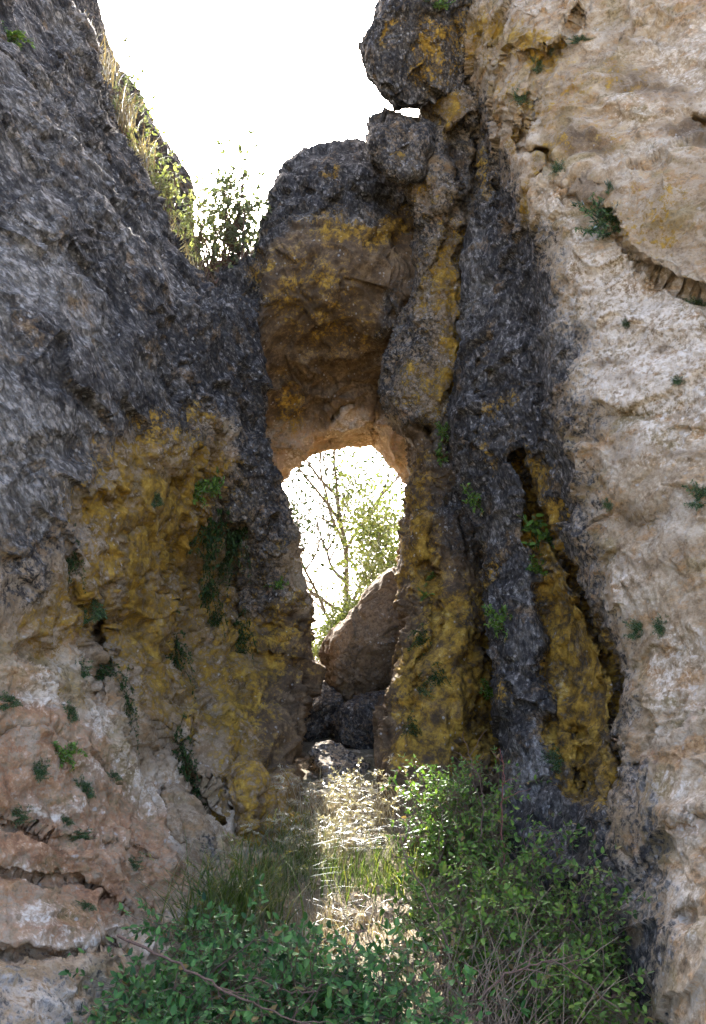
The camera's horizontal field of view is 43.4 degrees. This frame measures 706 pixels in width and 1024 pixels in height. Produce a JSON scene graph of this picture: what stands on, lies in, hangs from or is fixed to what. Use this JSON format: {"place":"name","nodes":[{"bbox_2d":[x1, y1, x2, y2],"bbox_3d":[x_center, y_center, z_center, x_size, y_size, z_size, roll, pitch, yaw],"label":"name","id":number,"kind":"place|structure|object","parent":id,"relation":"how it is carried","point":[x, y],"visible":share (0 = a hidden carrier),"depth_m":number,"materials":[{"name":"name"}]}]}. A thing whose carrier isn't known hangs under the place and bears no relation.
{"place":"outdoors","nodes":[
{"label":"outdoors","id":0,"kind":"place"},
{"bbox_2d":[0,0,325,1023],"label":"cliff","id":1,"kind":"structure","parent":0,"point":[134,376],"depth_m":6.74,"materials":[{"name":"stone"}]},
{"bbox_2d":[0,690,23,710],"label":"cliff plant","id":2,"kind":"object","parent":1,"relation":"attached to","point":[11,698],"visible":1,"depth_m":5.19,"materials":[{"name":"green plant"}]},
{"bbox_2d":[2,21,35,49],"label":"cliff plant","id":3,"kind":"object","parent":1,"relation":"attached to","point":[15,34],"visible":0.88,"depth_m":7.99,"materials":[{"name":"green plant"}]},
{"bbox_2d":[7,803,35,827],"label":"cliff plant","id":4,"kind":"object","parent":1,"relation":"attached to","point":[23,817],"visible":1,"depth_m":5.03,"materials":[{"name":"green plant"}]},
{"bbox_2d":[31,757,52,783],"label":"cliff plant","id":5,"kind":"object","parent":1,"relation":"attached to","point":[39,771],"visible":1,"depth_m":5.25,"materials":[{"name":"green plant"}]},
{"bbox_2d":[61,813,74,825],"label":"cliff plant","id":6,"kind":"object","parent":1,"relation":"attached to","point":[66,820],"visible":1,"depth_m":5.34,"materials":[{"name":"green plant"}]},
{"bbox_2d":[51,741,87,772],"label":"cliff plant","id":7,"kind":"object","parent":1,"relation":"attached to","point":[68,752],"visible":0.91,"depth_m":5.44,"materials":[{"name":"green plant"}]},
{"bbox_2d":[61,699,79,724],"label":"cliff plant","id":8,"kind":"object","parent":1,"relation":"attached to","point":[70,710],"visible":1,"depth_m":5.60,"materials":[{"name":"green plant"}]},
{"bbox_2d":[66,522,85,592],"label":"cliff plant","id":9,"kind":"object","parent":1,"relation":"attached to","point":[72,566],"visible":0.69,"depth_m":6.09,"materials":[{"name":"green plant"}]},
{"bbox_2d":[67,827,96,841],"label":"cliff plant","id":10,"kind":"object","parent":1,"relation":"attached to","point":[80,836],"visible":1,"depth_m":5.36,"materials":[{"name":"green plant"}]},
{"bbox_2d":[73,774,96,799],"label":"cliff plant","id":11,"kind":"object","parent":1,"relation":"attached to","point":[84,785],"visible":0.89,"depth_m":5.53,"materials":[{"name":"green plant"}]},
{"bbox_2d":[75,655,96,682],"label":"cliff plant","id":12,"kind":"object","parent":1,"relation":"attached to","point":[83,674],"visible":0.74,"depth_m":6.13,"materials":[{"name":"green plant"}]},
{"bbox_2d":[76,899,96,911],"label":"cliff plant","id":13,"kind":"object","parent":1,"relation":"attached to","point":[85,903],"visible":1,"depth_m":4.92,"materials":[{"name":"green plant"}]},
{"bbox_2d":[78,599,107,627],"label":"cliff plant","id":14,"kind":"object","parent":1,"relation":"attached to","point":[96,611],"visible":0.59,"depth_m":6.31,"materials":[{"name":"green plant"}]},
{"bbox_2d":[95,656,132,691],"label":"cliff plant","id":15,"kind":"object","parent":1,"relation":"attached to","point":[102,672],"visible":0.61,"depth_m":6.49,"materials":[{"name":"green plant"}]},
{"bbox_2d":[105,769,122,781],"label":"cliff plant","id":16,"kind":"object","parent":1,"relation":"attached to","point":[118,778],"visible":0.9,"depth_m":5.91,"materials":[{"name":"green plant"}]},
{"bbox_2d":[84,10,172,173],"bbox_3d":[-2.996,-5.167,10.900,1.587,2.096,0.972,0,-12,0],"label":"grass tuft","id":17,"kind":"object","parent":1,"relation":"on","point":[123,114],"visible":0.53,"depth_m":10.84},
{"bbox_2d":[118,665,139,754],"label":"cliff plant","id":18,"kind":"object","parent":1,"relation":"attached to","point":[122,686],"visible":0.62,"depth_m":6.46,"materials":[{"name":"green plant"}]},
{"bbox_2d":[103,28,158,148],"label":"ledge shrub","id":19,"kind":"object","parent":1,"relation":"on","point":[126,78],"visible":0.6,"depth_m":11.24,"materials":[{"name":"green plant"}]},
{"bbox_2d":[72,0,197,263],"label":"rock ridge","id":20,"kind":"object","parent":1,"relation":"on","point":[92,8],"visible":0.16,"depth_m":12.72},
{"bbox_2d":[128,854,147,871],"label":"cliff plant","id":21,"kind":"object","parent":1,"relation":"attached to","point":[134,864],"visible":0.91,"depth_m":5.58,"materials":[{"name":"green plant"}]},
{"bbox_2d":[126,94,188,190],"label":"ledge shrub","id":22,"kind":"object","parent":1,"relation":"on","point":[157,130],"visible":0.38,"depth_m":11.02,"materials":[{"name":"green plant"}]},
{"bbox_2d":[151,491,164,507],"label":"cliff plant","id":23,"kind":"object","parent":1,"relation":"attached to","point":[160,500],"visible":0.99,"depth_m":7.20,"materials":[{"name":"green plant"}]},
{"bbox_2d":[148,159,204,230],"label":"ledge shrub","id":24,"kind":"object","parent":1,"relation":"on","point":[167,188],"visible":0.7,"depth_m":10.90,"materials":[{"name":"green plant"}]},
{"bbox_2d":[165,610,196,698],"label":"cliff plant","id":25,"kind":"object","parent":1,"relation":"attached to","point":[180,649],"visible":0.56,"depth_m":7.96,"materials":[{"name":"green plant"}]},
{"bbox_2d":[171,712,201,799],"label":"cliff plant","id":26,"kind":"object","parent":1,"relation":"attached to","point":[185,755],"visible":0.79,"depth_m":7.01,"materials":[{"name":"green plant"}]},
{"bbox_2d":[158,188,216,274],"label":"grass tuft","id":27,"kind":"object","parent":1,"relation":"on","point":[189,257],"visible":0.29,"depth_m":10.45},
{"bbox_2d":[169,176,238,286],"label":"ledge shrub","id":28,"kind":"object","parent":1,"relation":"on","point":[202,244],"visible":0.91,"depth_m":10.74,"materials":[{"name":"green plant"}]},
{"bbox_2d":[187,773,221,821],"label":"cliff plant","id":29,"kind":"object","parent":1,"relation":"attached to","point":[198,791],"visible":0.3,"depth_m":7.14,"materials":[{"name":"green plant"}]},
{"bbox_2d":[193,477,216,509],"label":"cliff plant","id":30,"kind":"object","parent":1,"relation":"attached to","point":[201,488],"visible":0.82,"depth_m":8.14,"materials":[{"name":"green plant"}]},
{"bbox_2d":[198,569,221,620],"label":"cliff plant","id":31,"kind":"object","parent":1,"relation":"attached to","point":[207,595],"visible":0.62,"depth_m":8.86,"materials":[{"name":"green plant"}]},
{"bbox_2d":[186,507,239,608],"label":"cliff plant","id":32,"kind":"object","parent":1,"relation":"attached to","point":[209,536],"visible":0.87,"depth_m":8.45,"materials":[{"name":"green plant"}]},
{"bbox_2d":[206,466,224,497],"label":"cliff plant","id":33,"kind":"object","parent":1,"relation":"attached to","point":[215,486],"visible":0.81,"depth_m":8.26,"materials":[{"name":"green plant"}]},
{"bbox_2d":[207,592,229,639],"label":"cliff plant","id":34,"kind":"object","parent":1,"relation":"attached to","point":[217,622],"visible":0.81,"depth_m":8.87,"materials":[{"name":"green plant"}]},
{"bbox_2d":[177,129,272,269],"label":"ledge shrub","id":35,"kind":"object","parent":1,"relation":"on","point":[242,213],"visible":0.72,"depth_m":10.98,"materials":[{"name":"green plant"}]},
{"bbox_2d":[209,547,241,588],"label":"cliff plant","id":36,"kind":"object","parent":1,"relation":"attached to","point":[222,566],"visible":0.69,"depth_m":8.93,"materials":[{"name":"green plant"}]},
{"bbox_2d":[224,526,251,597],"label":"cliff plant","id":37,"kind":"object","parent":1,"relation":"attached to","point":[237,535],"visible":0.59,"depth_m":8.84,"materials":[{"name":"green plant"}]},
{"bbox_2d":[232,608,257,662],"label":"cliff plant","id":38,"kind":"object","parent":1,"relation":"attached to","point":[242,638],"visible":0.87,"depth_m":8.92,"materials":[{"name":"green plant"}]},
{"bbox_2d":[264,576,288,592],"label":"cliff plant","id":39,"kind":"object","parent":1,"relation":"attached to","point":[278,584],"visible":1,"depth_m":9.04,"materials":[{"name":"green plant"}]},
{"bbox_2d":[98,0,418,657],"label":"sky","id":40,"kind":"structure","parent":0,"point":[291,73],"materials":[{"name":"white"}]},
{"bbox_2d":[145,734,646,1023],"bbox_3d":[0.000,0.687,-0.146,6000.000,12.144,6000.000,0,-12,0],"label":"ground","id":41,"kind":"structure","parent":0,"point":[307,746],"depth_m":6.07,"materials":[{"name":"brown soil"}]},
{"bbox_2d":[67,936,234,1023],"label":"shrub","id":42,"kind":"object","parent":41,"relation":"on","point":[151,1013],"visible":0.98,"depth_m":4.08,"materials":[{"name":"green plant"}]},
{"bbox_2d":[160,783,221,867],"bbox_3d":[-1.242,2.411,6.558,0.678,0.782,0.873,0,-12,0],"label":"boulder","id":43,"kind":"object","parent":41,"relation":"on","point":[185,809],"visible":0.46,"depth_m":6.33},
{"bbox_2d":[58,868,335,1023],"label":"shrub","id":44,"kind":"object","parent":41,"relation":"on","point":[227,942],"visible":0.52,"depth_m":4.51,"materials":[{"name":"green plant"}]},
{"bbox_2d":[106,807,337,973],"bbox_3d":[-0.790,2.380,5.647,1.678,0.826,1.631,0,-12,0],"label":"grass tuft","id":45,"kind":"object","parent":41,"relation":"on","point":[244,892],"visible":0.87,"depth_m":5.62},
{"bbox_2d":[210,754,304,847],"bbox_3d":[-0.813,2.460,7.291,0.830,0.899,0.992,7,-14,-30],"label":"boulder","id":46,"kind":"object","parent":41,"relation":"on","point":[246,779],"visible":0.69,"depth_m":7.00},
{"bbox_2d":[221,796,351,903],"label":"grass tuft","id":47,"kind":"object","parent":41,"relation":"on","point":[287,845],"visible":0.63,"depth_m":6.53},
{"bbox_2d":[204,911,410,1023],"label":"shrub","id":48,"kind":"object","parent":41,"relation":"on","point":[251,1016],"visible":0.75,"depth_m":4.12,"materials":[{"name":"green plant"}]},
{"bbox_2d":[117,934,331,1023],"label":"branch","id":49,"kind":"object","parent":48,"relation":"attached to","point":[228,992],"visible":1,"depth_m":3.91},
{"bbox_2d":[211,930,364,1017],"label":"branch","id":50,"kind":"object","parent":48,"relation":"attached to","point":[352,947],"visible":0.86,"depth_m":3.99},
{"bbox_2d":[303,681,343,741],"bbox_3d":[-0.419,2.398,10.372,0.634,0.840,1.106,0,-12,0],"label":"boulder","id":51,"kind":"object","parent":41,"relation":"on","point":[328,702],"visible":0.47,"depth_m":10.03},
{"bbox_2d":[239,793,410,876],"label":"grass tuft","id":52,"kind":"object","parent":41,"relation":"on","point":[342,837],"visible":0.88,"depth_m":6.71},
{"bbox_2d":[311,588,360,661],"bbox_3d":[-0.177,2.293,14.873,1.973,2.141,2.043,0,-12,0],"label":"tree","id":53,"kind":"object","parent":41,"relation":"on","point":[332,620],"visible":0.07,"depth_m":14.89,"materials":[{"name":"green plant"}]},
{"bbox_2d":[306,740,370,777],"bbox_3d":[-0.147,2.598,8.971,0.661,0.550,0.915,0,-12,0],"label":"boulder","id":54,"kind":"object","parent":41,"relation":"on","point":[325,755],"visible":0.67,"depth_m":8.81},
{"bbox_2d":[282,447,404,635],"bbox_3d":[0.027,0.246,20.393,7.048,8.411,6.382,0,-12,0],"label":"tree","id":55,"kind":"object","parent":41,"relation":"on","point":[298,523],"visible":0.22,"depth_m":20.21,"materials":[{"name":"green plant"}]},
{"bbox_2d":[325,689,385,749],"bbox_3d":[0.241,2.429,10.047,1.128,0.854,1.268,0,-12,0],"label":"boulder","id":56,"kind":"object","parent":41,"relation":"on","point":[349,724],"visible":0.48,"depth_m":9.60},
{"bbox_2d":[318,566,398,701],"bbox_3d":[0.287,1.507,10.910,1.442,1.643,1.658,0,-12,0],"label":"boulder","id":57,"kind":"object","parent":56,"relation":"on","point":[357,650],"visible":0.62,"depth_m":10.22,"materials":[{"name":"stone"}]},
{"bbox_2d":[309,447,404,614],"bbox_3d":[0.766,1.198,15.949,3.816,4.626,3.645,8,-15,-35],"label":"tree","id":58,"kind":"object","parent":41,"relation":"on","point":[379,531],"visible":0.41,"depth_m":15.23,"materials":[{"name":"green plant"}]},
{"bbox_2d":[226,867,500,963],"bbox_3d":[-0.007,2.564,5.611,1.753,0.463,1.293,0,-12,0],"label":"grass tuft","id":59,"kind":"object","parent":41,"relation":"on","point":[341,923],"visible":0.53,"depth_m":5.64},
{"bbox_2d":[273,825,460,916],"bbox_3d":[0.239,2.537,6.350,1.745,0.566,1.191,7,-14,-29],"label":"grass tuft","id":60,"kind":"object","parent":41,"relation":"on","point":[357,875],"visible":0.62,"depth_m":6.28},
{"bbox_2d":[157,749,588,1003],"bbox_3d":[0.034,2.615,7.104,3.545,1.148,4.679,0,-12,0],"label":"rubble","id":61,"kind":"object","parent":41,"relation":"on","point":[388,909],"visible":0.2,"depth_m":6.25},
{"bbox_2d":[342,497,403,599],"bbox_3d":[1.810,1.485,18.206,5.111,5.034,4.199,0,-12,0],"label":"tree","id":62,"kind":"object","parent":41,"relation":"on","point":[369,540],"visible":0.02,"depth_m":17.57,"materials":[{"name":"green plant"}]},
{"bbox_2d":[270,754,479,835],"bbox_3d":[0.029,2.394,7.484,2.049,0.664,1.356,-3,-12,13],"label":"grass tuft","id":63,"kind":"object","parent":41,"relation":"on","point":[326,800],"visible":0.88,"depth_m":7.48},
{"bbox_2d":[287,917,530,1023],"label":"shrub","id":64,"kind":"object","parent":41,"relation":"on","point":[367,1009],"visible":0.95,"depth_m":3.98,"materials":[{"name":"green plant"}]},
{"bbox_2d":[372,71,499,826],"bbox_3d":[1.790,-4.907,12.196,3.351,20.128,6.813,0,-12,0],"label":"rock pillar","id":65,"kind":"object","parent":41,"relation":"on","point":[436,532],"visible":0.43,"depth_m":9.32,"materials":[{"name":"stone"}]},
{"bbox_2d":[206,137,415,484],"bbox_3d":[-0.489,-2.802,12.234,4.135,5.529,4.284,0,-12,0],"label":"rock arch","id":66,"kind":"object","parent":65,"relation":"on","point":[323,279],"visible":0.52,"depth_m":10.73,"materials":[{"name":"stone"}]},
{"bbox_2d":[364,107,436,186],"bbox_3d":[0.569,-4.205,10.312,0.866,1.376,1.146,0,-12,0],"label":"boulder","id":67,"kind":"object","parent":65,"relation":"on","point":[400,148],"visible":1,"depth_m":9.79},
{"bbox_2d":[400,710,421,738],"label":"cliff plant","id":68,"kind":"object","parent":65,"relation":"attached to","point":[412,724],"visible":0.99,"depth_m":8.02,"materials":[{"name":"green plant"}]},
{"bbox_2d":[358,0,471,110],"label":"boulder","id":69,"kind":"object","parent":65,"relation":"on","point":[412,53],"visible":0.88,"depth_m":9.79,"materials":[{"name":"stone"}]},
{"bbox_2d":[424,0,455,9],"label":"cliff plant","id":70,"kind":"object","parent":69,"relation":"on","point":[436,4],"visible":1,"depth_m":9.74,"materials":[{"name":"green plant"}]},
{"bbox_2d":[407,623,432,659],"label":"cliff plant","id":71,"kind":"object","parent":65,"relation":"attached to","point":[419,638],"visible":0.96,"depth_m":8.67,"materials":[{"name":"green plant"}]},
{"bbox_2d":[415,583,434,600],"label":"cliff plant","id":72,"kind":"object","parent":65,"relation":"attached to","point":[424,594],"visible":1,"depth_m":9.08,"materials":[{"name":"green plant"}]},
{"bbox_2d":[417,685,434,698],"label":"cliff plant","id":73,"kind":"object","parent":65,"relation":"attached to","point":[425,691],"visible":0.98,"depth_m":8.24,"materials":[{"name":"green plant"}]},
{"bbox_2d":[426,571,435,580],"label":"cliff plant","id":74,"kind":"object","parent":65,"relation":"attached to","point":[430,577],"visible":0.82,"depth_m":9.28,"materials":[{"name":"green plant"}]},
{"bbox_2d":[418,662,453,689],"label":"cliff plant","id":75,"kind":"object","parent":65,"relation":"attached to","point":[436,677],"visible":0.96,"depth_m":8.31,"materials":[{"name":"green plant"}]},
{"bbox_2d":[434,421,449,442],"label":"cliff plant","id":76,"kind":"object","parent":65,"relation":"attached to","point":[443,429],"visible":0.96,"depth_m":9.34,"materials":[{"name":"green plant"}]},
{"bbox_2d":[435,438,448,466],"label":"cliff plant","id":77,"kind":"object","parent":65,"relation":"attached to","point":[438,453],"visible":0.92,"depth_m":9.31,"materials":[{"name":"green plant"}]},
{"bbox_2d":[379,746,551,903],"bbox_3d":[0.782,2.317,6.520,1.299,1.171,1.228,-9,-15,37],"label":"shrub","id":78,"kind":"object","parent":41,"relation":"on","point":[434,827],"visible":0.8,"depth_m":6.44,"materials":[{"name":"green plant"}]},
{"bbox_2d":[451,732,485,836],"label":"branch","id":79,"kind":"object","parent":78,"relation":"attached to","point":[481,787],"visible":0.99,"depth_m":6.23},
{"bbox_2d":[375,855,578,1023],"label":"shrub","id":80,"kind":"object","parent":41,"relation":"on","point":[510,933],"visible":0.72,"depth_m":4.83,"materials":[{"name":"green plant"}]},
{"bbox_2d":[393,801,469,949],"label":"branch","id":81,"kind":"object","parent":80,"relation":"attached to","point":[428,899],"visible":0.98,"depth_m":4.75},
{"bbox_2d":[321,885,632,1023],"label":"dead stalks","id":82,"kind":"object","parent":41,"relation":"on","point":[503,1004],"visible":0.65,"depth_m":4.44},
{"bbox_2d":[461,943,622,1023],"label":"branch","id":83,"kind":"object","parent":82,"relation":"in","point":[500,980],"visible":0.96,"depth_m":3.99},
{"bbox_2d":[428,789,593,952],"bbox_3d":[1.084,2.423,5.771,1.119,1.194,0.963,5,-13,-21],"label":"shrub","id":84,"kind":"object","parent":41,"relation":"on","point":[497,883],"visible":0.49,"depth_m":5.70,"materials":[{"name":"green plant"}]},
{"bbox_2d":[491,749,530,865],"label":"branch","id":85,"kind":"object","parent":84,"relation":"attached to","point":[502,801],"visible":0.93,"depth_m":6.02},
{"bbox_2d":[485,923,661,1023],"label":"shrub","id":86,"kind":"object","parent":41,"relation":"on","point":[576,990],"visible":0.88,"depth_m":4.45,"materials":[{"name":"green plant"}]},
{"bbox_2d":[500,840,652,1021],"bbox_3d":[1.355,2.437,5.002,0.964,1.085,1.105,-8,-14,33],"label":"shrub","id":87,"kind":"object","parent":41,"relation":"on","point":[599,899],"visible":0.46,"depth_m":4.92,"materials":[{"name":"green plant"}]},
{"bbox_2d":[444,0,705,1023],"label":"cliff","id":88,"kind":"structure","parent":0,"point":[568,408],"depth_m":6.97,"materials":[{"name":"stone"}]},
{"bbox_2d":[460,483,483,516],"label":"cliff plant","id":89,"kind":"object","parent":88,"relation":"attached to","point":[474,502],"visible":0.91,"depth_m":8.41,"materials":[{"name":"green plant"}]},
{"bbox_2d":[477,678,493,699],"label":"cliff plant","id":90,"kind":"object","parent":88,"relation":"attached to","point":[488,694],"visible":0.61,"depth_m":8.51,"materials":[{"name":"green plant"}]},
{"bbox_2d":[481,603,512,641],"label":"cliff plant","id":91,"kind":"object","parent":88,"relation":"attached to","point":[496,625],"visible":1,"depth_m":7.73,"materials":[{"name":"green plant"}]},
{"bbox_2d":[509,85,532,104],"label":"cliff plant","id":92,"kind":"object","parent":88,"relation":"attached to","point":[518,98],"visible":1,"depth_m":8.28,"materials":[{"name":"green plant"}]},
{"bbox_2d":[517,513,553,554],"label":"cliff plant","id":93,"kind":"object","parent":88,"relation":"attached to","point":[533,525],"visible":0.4,"depth_m":7.82,"materials":[{"name":"green plant"}]},
{"bbox_2d":[525,554,547,575],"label":"cliff plant","id":94,"kind":"object","parent":88,"relation":"attached to","point":[534,568],"visible":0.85,"depth_m":7.65,"materials":[{"name":"green plant"}]},
{"bbox_2d":[530,53,545,72],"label":"cliff plant","id":95,"kind":"object","parent":88,"relation":"attached to","point":[538,64],"visible":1,"depth_m":8.36,"materials":[{"name":"green plant"}]},
{"bbox_2d":[535,745,563,776],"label":"cliff plant","id":96,"kind":"object","parent":88,"relation":"attached to","point":[555,754],"visible":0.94,"depth_m":6.88,"materials":[{"name":"green plant"}]},
{"bbox_2d":[548,157,565,175],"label":"cliff plant","id":97,"kind":"object","parent":88,"relation":"attached to","point":[557,167],"visible":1,"depth_m":7.47,"materials":[{"name":"green plant"}]},
{"bbox_2d":[564,34,592,43],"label":"cliff plant","id":98,"kind":"object","parent":88,"relation":"attached to","point":[583,38],"visible":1,"depth_m":8.24,"materials":[{"name":"green plant"}]},
{"bbox_2d":[570,191,628,240],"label":"cliff plant","id":99,"kind":"object","parent":88,"relation":"attached to","point":[602,221],"visible":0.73,"depth_m":7.02,"materials":[{"name":"green plant"}]},
{"bbox_2d":[599,497,612,511],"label":"cliff plant","id":100,"kind":"object","parent":88,"relation":"attached to","point":[607,504],"visible":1,"depth_m":6.36,"materials":[{"name":"green plant"}]},
{"bbox_2d":[604,179,613,194],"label":"cliff plant","id":101,"kind":"object","parent":88,"relation":"attached to","point":[609,186],"visible":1,"depth_m":7.01,"materials":[{"name":"green plant"}]},
{"bbox_2d":[619,318,629,328],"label":"cliff plant","id":102,"kind":"object","parent":88,"relation":"attached to","point":[624,321],"visible":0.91,"depth_m":6.68,"materials":[{"name":"green plant"}]},
{"bbox_2d":[622,618,643,640],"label":"cliff plant","id":103,"kind":"object","parent":88,"relation":"attached to","point":[639,625],"visible":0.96,"depth_m":5.95,"materials":[{"name":"green plant"}]},
{"bbox_2d":[650,611,668,638],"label":"cliff plant","id":104,"kind":"object","parent":88,"relation":"attached to","point":[658,627],"visible":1,"depth_m":5.70,"materials":[{"name":"green plant"}]},
{"bbox_2d":[668,373,686,386],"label":"cliff plant","id":105,"kind":"object","parent":88,"relation":"attached to","point":[677,381],"visible":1,"depth_m":6.08,"materials":[{"name":"green plant"}]},
{"bbox_2d":[680,479,705,510],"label":"cliff plant","id":106,"kind":"object","parent":88,"relation":"attached to","point":[702,492],"visible":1,"depth_m":5.60,"materials":[{"name":"green plant"}]},
{"bbox_2d":[682,295,705,306],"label":"cliff plant","id":107,"kind":"object","parent":88,"relation":"attached to","point":[694,300],"visible":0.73,"depth_m":6.44,"materials":[{"name":"green plant"}]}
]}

